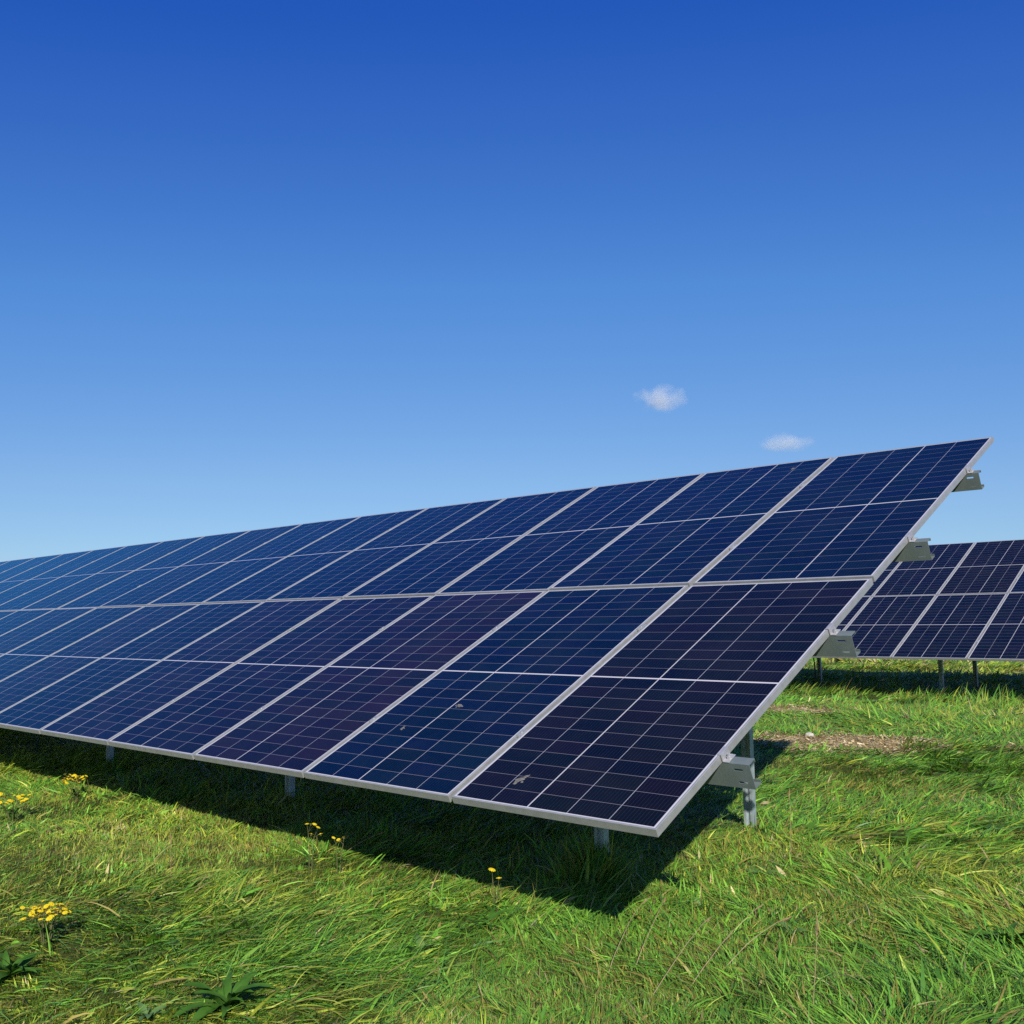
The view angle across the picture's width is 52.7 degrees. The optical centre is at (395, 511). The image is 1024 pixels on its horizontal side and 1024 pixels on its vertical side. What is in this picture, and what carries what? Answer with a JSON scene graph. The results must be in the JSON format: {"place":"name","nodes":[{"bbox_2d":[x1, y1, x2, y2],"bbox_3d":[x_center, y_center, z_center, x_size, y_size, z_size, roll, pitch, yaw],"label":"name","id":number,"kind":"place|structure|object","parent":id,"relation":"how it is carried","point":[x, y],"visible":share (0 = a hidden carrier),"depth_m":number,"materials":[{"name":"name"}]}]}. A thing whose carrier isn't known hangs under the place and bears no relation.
{"place":"outdoors","nodes":[
{"label":"outdoors","id":0,"kind":"place"},
{"bbox_2d":[0,658,1023,1023],"bbox_3d":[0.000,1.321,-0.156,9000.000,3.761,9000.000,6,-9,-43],"label":"ground","id":1,"kind":"structure","parent":0,"point":[136,908],"depth_m":5.30,"materials":[{"name":"green plant"}]},
{"bbox_2d":[0,792,33,821],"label":"ragwort plant","id":2,"kind":"object","parent":1,"relation":"on","point":[12,813],"visible":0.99,"depth_m":7.17,"materials":[{"name":"yellow plant"}]},
{"bbox_2d":[0,950,44,981],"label":"broadleaf weed","id":3,"kind":"object","parent":1,"relation":"on","point":[17,966],"visible":0.99,"depth_m":4.12,"materials":[{"name":"green plant"}]},
{"bbox_2d":[20,899,72,945],"bbox_3d":[-1.539,1.827,4.514,0.214,0.201,0.191,-2,-7,13],"label":"ragwort plant","id":4,"kind":"object","parent":1,"relation":"on","point":[60,910],"visible":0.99,"depth_m":4.50,"materials":[{"name":"yellow plant"}]},
{"bbox_2d":[61,774,87,799],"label":"ragwort plant","id":5,"kind":"object","parent":1,"relation":"on","point":[76,788],"visible":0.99,"depth_m":7.91,"materials":[{"name":"yellow plant"}]},
{"bbox_2d":[121,1002,168,1022],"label":"broadleaf weed","id":6,"kind":"object","parent":1,"relation":"on","point":[145,1011],"visible":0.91,"depth_m":3.62,"materials":[{"name":"green plant"}]},
{"bbox_2d":[169,832,171,871],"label":"grass stalk","id":7,"kind":"object","parent":1,"relation":"on","point":[170,847],"depth_m":5.53,"materials":[{"name":"beige plant"}]},
{"bbox_2d":[171,972,277,1023],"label":"broadleaf weed","id":8,"kind":"object","parent":1,"relation":"on","point":[224,998],"visible":0.98,"depth_m":3.69,"materials":[{"name":"green plant"}]},
{"bbox_2d":[295,823,321,869],"bbox_3d":[-0.478,1.889,5.760,0.135,0.289,0.145,5,-8,-34],"label":"ragwort plant","id":9,"kind":"object","parent":1,"relation":"on","point":[308,857],"visible":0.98,"depth_m":5.75,"materials":[{"name":"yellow plant"}]},
{"bbox_2d":[322,836,349,873],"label":"ragwort plant","id":10,"kind":"object","parent":1,"relation":"on","point":[334,857],"visible":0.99,"depth_m":5.66,"materials":[{"name":"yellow plant"}]},
{"bbox_2d":[402,934,439,954],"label":"broadleaf weed","id":11,"kind":"object","parent":1,"relation":"on","point":[417,940],"visible":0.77,"depth_m":4.32,"materials":[{"name":"green plant"}]},
{"bbox_2d":[464,907,512,928],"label":"broadleaf weed","id":12,"kind":"object","parent":1,"relation":"on","point":[492,915],"visible":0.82,"depth_m":4.68,"materials":[{"name":"green plant"}]},
{"bbox_2d":[480,868,510,912],"bbox_3d":[0.461,1.822,4.862,0.167,0.237,0.084,-7,-9,44],"label":"ragwort plant","id":13,"kind":"object","parent":1,"relation":"on","point":[493,870],"visible":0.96,"depth_m":4.88,"materials":[{"name":"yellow plant"}]},
{"bbox_2d":[0,437,993,852],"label":"solar table","id":14,"kind":"object","parent":1,"relation":"on","point":[628,657],"visible":1,"depth_m":6.84,"materials":[{"name":"glass"}]},
{"bbox_2d":[607,898,647,975],"bbox_3d":[0.977,1.777,4.302,0.015,0.181,0.582,-4,-8,30],"label":"grass stalk","id":15,"kind":"object","parent":1,"relation":"on","point":[624,932],"depth_m":4.27,"materials":[{"name":"plant"}]},
{"bbox_2d":[636,898,666,965],"bbox_3d":[1.086,1.777,4.331,0.015,0.182,0.509,-4,-8,29],"label":"grass stalk","id":16,"kind":"object","parent":1,"relation":"on","point":[665,899],"depth_m":4.29,"materials":[{"name":"plant"}]},
{"bbox_2d":[652,916,711,996],"bbox_3d":[1.118,1.727,3.980,0.012,0.180,0.586,-5,-9,39],"label":"grass stalk","id":17,"kind":"object","parent":1,"relation":"on","point":[707,920],"depth_m":3.95,"materials":[{"name":"plant"}]},
{"bbox_2d":[691,904,762,985],"bbox_3d":[1.337,1.740,4.114,0.614,0.211,0.011,6,-9,-43],"label":"grass stalk","id":18,"kind":"object","parent":1,"relation":"on","point":[722,942],"depth_m":4.08,"materials":[{"name":"plant"}]},
{"bbox_2d":[724,916,792,968],"bbox_3d":[1.461,1.742,4.138,0.359,0.176,0.018,3,-7,-20],"label":"grass stalk","id":19,"kind":"object","parent":1,"relation":"on","point":[755,937],"depth_m":4.14,"materials":[{"name":"plant"}]},
{"bbox_2d":[743,867,778,880],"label":"broadleaf weed","id":20,"kind":"object","parent":1,"relation":"on","point":[767,871],"visible":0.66,"depth_m":5.49,"materials":[{"name":"green plant"}]},
{"bbox_2d":[788,788,791,853],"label":"grass stalk","id":21,"kind":"object","parent":1,"relation":"on","point":[790,815],"depth_m":6.02,"materials":[{"name":"plant"}]},
{"bbox_2d":[773,921,807,935],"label":"broadleaf weed","id":22,"kind":"object","parent":1,"relation":"on","point":[784,924],"visible":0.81,"depth_m":4.50,"materials":[{"name":"green plant"}]},
{"bbox_2d":[804,732,813,737],"bbox_3d":[4.650,2.510,11.497,0.103,0.076,0.080,-3,-7,24],"label":"stone","id":23,"kind":"object","parent":1,"relation":"on","point":[807,734],"visible":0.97,"depth_m":11.47,"materials":[{"name":"white stone"}]},
{"bbox_2d":[813,916,818,1009],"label":"grass stalk","id":24,"kind":"object","parent":1,"relation":"on","point":[816,928],"depth_m":3.64,"materials":[{"name":"plant"}]},
{"bbox_2d":[740,703,1023,754],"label":"dirt patch","id":25,"kind":"object","parent":1,"relation":"on","point":[830,741],"visible":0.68,"depth_m":10.97,"materials":[{"name":"brown soil"}]},
{"bbox_2d":[809,539,1023,691],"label":"solar table","id":26,"kind":"object","parent":1,"relation":"on","point":[959,601],"visible":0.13,"depth_m":17.52,"materials":[{"name":"glass"}]},
{"bbox_2d":[964,922,1023,948],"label":"broadleaf weed","id":27,"kind":"object","parent":1,"relation":"on","point":[1007,936],"visible":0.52,"depth_m":4.32,"materials":[{"name":"green plant"}]},
{"bbox_2d":[0,0,1023,561],"label":"sky","id":28,"kind":"structure","parent":0,"point":[264,264],"materials":[{"name":"blue"}]}
]}

